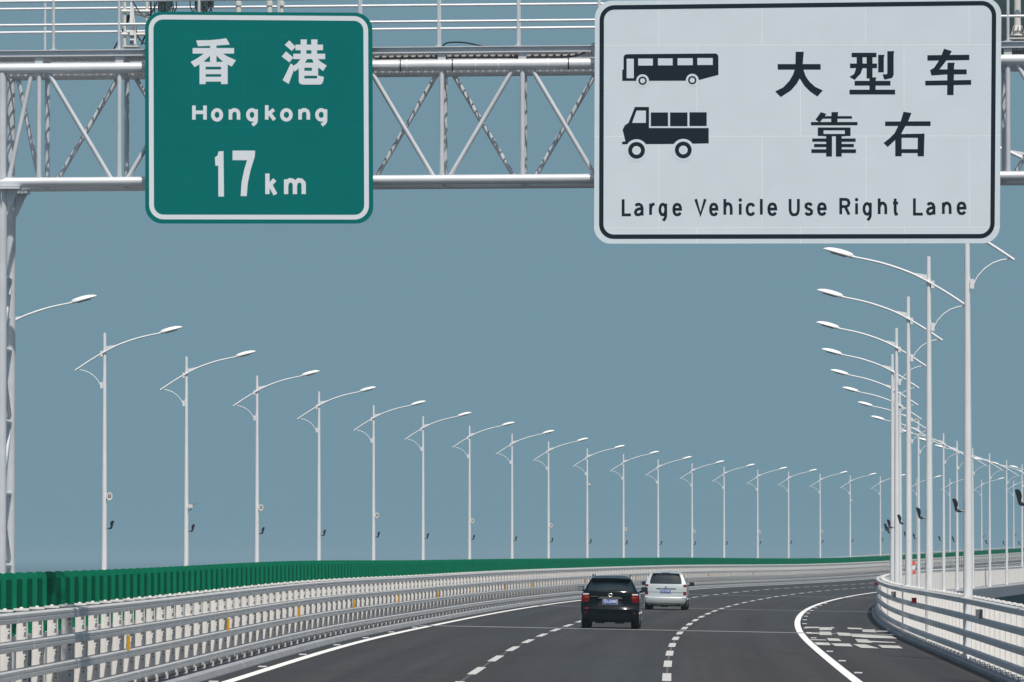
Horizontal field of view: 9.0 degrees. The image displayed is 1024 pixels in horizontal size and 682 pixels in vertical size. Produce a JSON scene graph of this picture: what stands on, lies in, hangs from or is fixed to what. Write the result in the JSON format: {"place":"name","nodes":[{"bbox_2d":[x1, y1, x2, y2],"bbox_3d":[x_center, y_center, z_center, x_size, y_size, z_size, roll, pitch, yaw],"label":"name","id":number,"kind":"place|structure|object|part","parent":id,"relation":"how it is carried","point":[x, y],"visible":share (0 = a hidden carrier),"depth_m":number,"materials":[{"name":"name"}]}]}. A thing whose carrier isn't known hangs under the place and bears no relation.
{"place":"outdoors","nodes":[
{"label":"outdoors","id":0,"kind":"place"},
{"bbox_2d":[15,561,277,572],"bbox_3d":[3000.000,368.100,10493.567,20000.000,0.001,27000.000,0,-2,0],"label":"sea","id":1,"kind":"structure","parent":0,"point":[34,566],"depth_m":15609.27,"materials":[{"name":"blue liquid"}]},
{"bbox_2d":[0,0,1023,560],"label":"sky","id":2,"kind":"structure","parent":0,"point":[499,306],"materials":[{"name":"blue"}]},
{"bbox_2d":[204,565,1023,681],"bbox_3d":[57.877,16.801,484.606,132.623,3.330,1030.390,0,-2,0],"label":"road","id":3,"kind":"structure","parent":0,"point":[831,631],"depth_m":156.18,"materials":[{"name":"grey asphalt"}]},
{"bbox_2d":[148,564,1023,681],"bbox_3d":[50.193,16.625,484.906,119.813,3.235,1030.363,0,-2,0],"label":"kerb","id":4,"kind":"structure","parent":3,"relation":"on","point":[215,671],"depth_m":154.20,"materials":[{"name":"concrete"}]},
{"bbox_2d":[0,552,1023,681],"bbox_3d":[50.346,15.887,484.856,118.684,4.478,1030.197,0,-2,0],"label":"guard rail","id":5,"kind":"object","parent":4,"relation":"on","point":[233,623],"visible":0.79,"depth_m":138.73,"materials":[{"name":"metal"}]},
{"bbox_2d":[0,548,1023,681],"bbox_3d":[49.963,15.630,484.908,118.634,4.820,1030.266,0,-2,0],"label":"anti glare screen","id":6,"kind":"object","parent":5,"relation":"attached to","point":[32,589],"visible":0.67,"depth_m":135.62,"materials":[{"name":"green plastic"}]},
{"bbox_2d":[15,557,1020,681],"bbox_3d":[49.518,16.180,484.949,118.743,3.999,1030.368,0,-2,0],"label":"median wall","id":7,"kind":"structure","parent":4,"relation":"on","point":[30,656],"depth_m":102.03,"materials":[{"name":"concrete"}]},
{"bbox_2d":[577,574,647,628],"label":"off road car","id":8,"kind":"object","parent":3,"relation":"on","point":[611,598],"visible":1,"depth_m":197.91,"materials":[{"name":"black paint"}]},
{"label":"rear window","id":9,"kind":"part","parent":8,"relation":"part of","materials":[{"name":"black glass"}]},
{"bbox_2d":[642,571,693,609],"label":"people carrier","id":10,"kind":"object","parent":3,"relation":"on","point":[667,588],"visible":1,"depth_m":266.37,"materials":[{"name":"white paint"}]},
{"bbox_2d":[650,573,681,583],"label":"rear window","id":11,"kind":"structure","parent":10,"relation":"in","point":[656,578],"depth_m":266.51,"materials":[{"name":"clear glass"}]},
{"bbox_2d":[960,585,1023,604],"bbox_3d":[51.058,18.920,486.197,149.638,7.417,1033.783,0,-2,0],"label":"bridge deck","id":12,"kind":"structure","parent":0,"point":[1015,594],"depth_m":524.10,"materials":[{"name":"concrete"}]},
{"bbox_2d":[872,582,1023,681],"bbox_3d":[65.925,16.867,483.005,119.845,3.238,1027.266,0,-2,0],"label":"kerb","id":13,"kind":"structure","parent":12,"relation":"on","point":[986,671],"depth_m":157.60,"materials":[{"name":"concrete"}]},
{"bbox_2d":[0,0,1023,681],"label":"sign gantry","id":14,"kind":"object","parent":13,"relation":"on","point":[444,62],"visible":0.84,"depth_m":89.81,"materials":[{"name":"silver metal"}]},
{"bbox_2d":[121,2,149,47],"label":"traffic camera","id":15,"kind":"object","parent":14,"relation":"attached to","point":[132,34],"visible":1,"depth_m":90.32,"materials":[{"name":"white metal"}]},
{"bbox_2d":[159,1,170,11],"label":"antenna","id":16,"kind":"object","parent":14,"relation":"attached to","point":[167,6],"visible":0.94,"depth_m":90.30,"materials":[{"name":"grey metal"}]},
{"bbox_2d":[194,1,213,11],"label":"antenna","id":17,"kind":"object","parent":14,"relation":"attached to","point":[205,5],"visible":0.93,"depth_m":90.33,"materials":[{"name":"grey metal"}]},
{"bbox_2d":[145,12,372,223],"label":"road sign","id":18,"kind":"object","parent":14,"relation":"attached to","point":[258,117],"visible":1,"depth_m":89.45,"materials":[{"name":"green metal"}]},
{"bbox_2d":[235,0,284,11],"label":"beacon","id":19,"kind":"object","parent":14,"relation":"attached to","point":[238,4],"visible":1,"depth_m":90.27,"materials":[{"name":"white metal"}]},
{"bbox_2d":[594,0,1000,243],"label":"road sign","id":20,"kind":"object","parent":14,"relation":"attached to","point":[795,121],"visible":1,"depth_m":89.23,"materials":[{"name":"white metal"}]},
{"bbox_2d":[994,0,1023,40],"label":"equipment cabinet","id":21,"kind":"object","parent":14,"relation":"on","point":[1001,4],"depth_m":90.39,"materials":[{"name":"grey metal"}]},
{"bbox_2d":[1010,0,1023,39],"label":"equipment mast","id":22,"kind":"object","parent":14,"relation":"on","point":[1017,30],"visible":1,"depth_m":89.75,"materials":[{"name":"white metal"}]},
{"bbox_2d":[822,348,918,581],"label":"street lamp","id":23,"kind":"object","parent":13,"relation":"on","point":[835,352],"visible":0.82,"depth_m":260.43,"materials":[{"name":"metal"}]},
{"bbox_2d":[816,321,925,582],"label":"street lamp","id":24,"kind":"object","parent":13,"relation":"on","point":[896,527],"visible":0.87,"depth_m":230.24,"materials":[{"name":"metal"}]},
{"bbox_2d":[831,369,917,533],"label":"street lamp","id":25,"kind":"object","parent":13,"relation":"on","point":[841,372],"visible":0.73,"depth_m":290.04,"materials":[{"name":"metal"}]},
{"bbox_2d":[817,289,942,585],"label":"street lamp","id":26,"kind":"object","parent":13,"relation":"on","point":[908,533],"visible":0.91,"depth_m":202.26,"materials":[{"name":"metal"}]},
{"bbox_2d":[842,387,920,583],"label":"street lamp","id":27,"kind":"object","parent":13,"relation":"on","point":[900,459],"visible":0.69,"depth_m":319.91,"materials":[{"name":"metal"}]},
{"bbox_2d":[858,401,925,585],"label":"street lamp","id":28,"kind":"object","parent":13,"relation":"on","point":[870,405],"visible":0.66,"depth_m":350.95,"materials":[{"name":"metal"}]},
{"bbox_2d":[823,247,963,640],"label":"street lamp","id":29,"kind":"object","parent":13,"relation":"on","point":[930,326],"visible":0.92,"depth_m":175.47,"materials":[{"name":"metal"}]},
{"bbox_2d":[871,416,935,586],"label":"street lamp","id":30,"kind":"object","parent":13,"relation":"on","point":[918,506],"visible":0.77,"depth_m":386.84,"materials":[{"name":"metal"}]},
{"bbox_2d":[912,561,915,585],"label":"warning marker","id":31,"kind":"object","parent":13,"relation":"on","point":[913,567],"visible":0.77,"depth_m":378.43,"materials":[{"name":"white plastic"}]},
{"bbox_2d":[903,430,959,590],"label":"street lamp","id":32,"kind":"object","parent":13,"relation":"on","point":[943,531],"visible":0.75,"depth_m":429.39,"materials":[{"name":"metal"}]},
{"bbox_2d":[919,437,963,588],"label":"street lamp","id":33,"kind":"object","parent":13,"relation":"on","point":[956,541],"visible":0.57,"depth_m":455.95,"materials":[{"name":"metal"}]},
{"bbox_2d":[874,566,1023,680],"bbox_3d":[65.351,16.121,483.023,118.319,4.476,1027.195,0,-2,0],"label":"guard rail","id":34,"kind":"object","parent":13,"relation":"on","point":[995,634],"visible":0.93,"depth_m":158.85,"materials":[{"name":"metal"}]},
{"bbox_2d":[935,445,986,587],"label":"street lamp","id":35,"kind":"object","parent":13,"relation":"on","point":[940,446],"visible":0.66,"depth_m":483.88,"materials":[{"name":"metal"}]},
{"bbox_2d":[954,451,1002,586],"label":"street lamp","id":36,"kind":"object","parent":13,"relation":"on","point":[989,558],"visible":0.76,"depth_m":508.73,"materials":[{"name":"metal"}]},
{"bbox_2d":[952,242,1014,658],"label":"street lamp","id":37,"kind":"object","parent":13,"relation":"on","point":[969,283],"visible":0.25,"depth_m":147.43,"materials":[{"name":"metal"}]},
{"bbox_2d":[975,457,1018,583],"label":"street lamp","id":38,"kind":"object","parent":13,"relation":"on","point":[1006,565],"visible":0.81,"depth_m":543.80,"materials":[{"name":"metal"}]},
{"bbox_2d":[992,462,1023,581],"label":"street lamp","id":39,"kind":"object","parent":13,"relation":"on","point":[1022,486],"visible":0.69,"depth_m":573.83,"materials":[{"name":"metal"}]},
{"bbox_2d":[1000,146,1023,505],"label":"street lamp","id":40,"kind":"object","parent":13,"relation":"on","point":[1018,493],"visible":0.12,"depth_m":121.46,"materials":[{"name":"metal"}]},
{"bbox_3d":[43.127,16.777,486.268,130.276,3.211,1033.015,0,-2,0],"label":"road","id":41,"kind":"structure","parent":0,"visible":0},
{"bbox_2d":[15,295,96,320],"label":"street lamp","id":42,"kind":"object","parent":41,"relation":"on","point":[82,299],"visible":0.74,"depth_m":208.00,"materials":[{"name":"metal"}]},
{"bbox_2d":[75,326,181,569],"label":"street lamp","id":43,"kind":"object","parent":41,"relation":"on","point":[106,495],"visible":0.94,"depth_m":236.43,"materials":[{"name":"metal"}]},
{"bbox_2d":[160,350,255,565],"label":"street lamp","id":44,"kind":"object","parent":41,"relation":"on","point":[190,506],"visible":0.95,"depth_m":264.91,"materials":[{"name":"metal"}]},
{"bbox_2d":[405,412,471,559],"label":"street lamp","id":45,"kind":"object","parent":41,"relation":"on","point":[423,538],"visible":0.93,"depth_m":379.04,"materials":[{"name":"metal"}]},
{"bbox_2d":[871,474,905,555],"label":"street lamp","id":46,"kind":"object","parent":41,"relation":"on","point":[880,515],"visible":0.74,"depth_m":721.65,"materials":[{"name":"metal"}]},
{"bbox_2d":[912,476,939,553],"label":"street lamp","id":47,"kind":"object","parent":41,"relation":"on","point":[916,511],"visible":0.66,"depth_m":747.68,"materials":[{"name":"metal"}]},
{"bbox_2d":[941,479,963,551],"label":"street lamp","id":48,"kind":"object","parent":41,"relation":"on","point":[950,538],"visible":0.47,"depth_m":774.66,"materials":[{"name":"metal"}]},
{"bbox_2d":[1007,480,1023,548],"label":"street lamp","id":49,"kind":"object","parent":41,"relation":"on","point":[1013,485],"visible":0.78,"depth_m":831.64,"materials":[{"name":"metal"}]},
{"bbox_3d":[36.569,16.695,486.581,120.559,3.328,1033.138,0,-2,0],"label":"kerb","id":50,"kind":"structure","parent":41,"relation":"on","visible":0},
{"bbox_2d":[233,370,318,561],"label":"street lamp","id":51,"kind":"object","parent":50,"relation":"on","point":[258,507],"visible":0.95,"depth_m":293.20,"materials":[{"name":"metal"}]},
{"bbox_2d":[297,386,375,559],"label":"street lamp","id":52,"kind":"object","parent":50,"relation":"on","point":[319,535],"visible":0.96,"depth_m":321.38,"materials":[{"name":"metal"}]},
{"bbox_2d":[354,401,425,559],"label":"street lamp","id":53,"kind":"object","parent":50,"relation":"on","point":[372,440],"visible":0.95,"depth_m":350.98,"materials":[{"name":"metal"}]},
{"bbox_2d":[452,422,514,558],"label":"street lamp","id":54,"kind":"object","parent":50,"relation":"on","point":[470,520],"visible":0.98,"depth_m":406.84,"materials":[{"name":"metal"}]},
{"bbox_2d":[496,430,554,558],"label":"street lamp","id":55,"kind":"object","parent":50,"relation":"on","point":[512,540],"visible":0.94,"depth_m":432.82,"materials":[{"name":"metal"}]},
{"bbox_2d":[533,438,587,557],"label":"street lamp","id":56,"kind":"object","parent":50,"relation":"on","point":[549,524],"visible":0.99,"depth_m":459.80,"materials":[{"name":"metal"}]},
{"bbox_2d":[573,445,624,557],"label":"street lamp","id":57,"kind":"object","parent":50,"relation":"on","point":[587,486],"visible":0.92,"depth_m":488.29,"materials":[{"name":"metal"}]},
{"bbox_2d":[610,451,658,557],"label":"street lamp","id":58,"kind":"object","parent":50,"relation":"on","point":[624,528],"visible":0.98,"depth_m":514.75,"materials":[{"name":"metal"}]},
{"bbox_2d":[645,456,691,557],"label":"street lamp","id":59,"kind":"object","parent":50,"relation":"on","point":[657,481],"visible":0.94,"depth_m":542.77,"materials":[{"name":"metal"}]},
{"bbox_2d":[680,460,722,557],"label":"street lamp","id":60,"kind":"object","parent":50,"relation":"on","point":[691,485],"visible":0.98,"depth_m":569.25,"materials":[{"name":"metal"}]},
{"bbox_2d":[712,464,754,557],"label":"street lamp","id":61,"kind":"object","parent":50,"relation":"on","point":[723,486],"visible":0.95,"depth_m":593.75,"materials":[{"name":"metal"}]},
{"bbox_2d":[746,467,786,557],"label":"street lamp","id":62,"kind":"object","parent":50,"relation":"on","point":[758,530],"visible":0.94,"depth_m":621.70,"materials":[{"name":"metal"}]},
{"bbox_2d":[778,469,816,557],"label":"street lamp","id":63,"kind":"object","parent":50,"relation":"on","point":[789,543],"visible":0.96,"depth_m":642.69,"materials":[{"name":"metal"}]},
{"bbox_2d":[810,471,847,557],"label":"street lamp","id":64,"kind":"object","parent":50,"relation":"on","point":[820,530],"visible":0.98,"depth_m":669.69,"materials":[{"name":"metal"}]},
{"bbox_2d":[840,473,875,556],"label":"street lamp","id":65,"kind":"object","parent":50,"relation":"on","point":[850,500],"visible":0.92,"depth_m":696.68,"materials":[{"name":"metal"}]},
{"bbox_2d":[827,547,1023,557],"bbox_3d":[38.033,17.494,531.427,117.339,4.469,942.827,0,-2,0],"label":"guard rail","id":66,"kind":"object","parent":50,"relation":"on","point":[933,552],"visible":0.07,"depth_m":794.76,"materials":[{"name":"metal"}]},
{"bbox_2d":[974,477,1003,549],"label":"street lamp","id":67,"kind":"object","parent":50,"relation":"on","point":[981,510],"visible":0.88,"depth_m":802.64,"materials":[{"name":"metal"}]}
]}

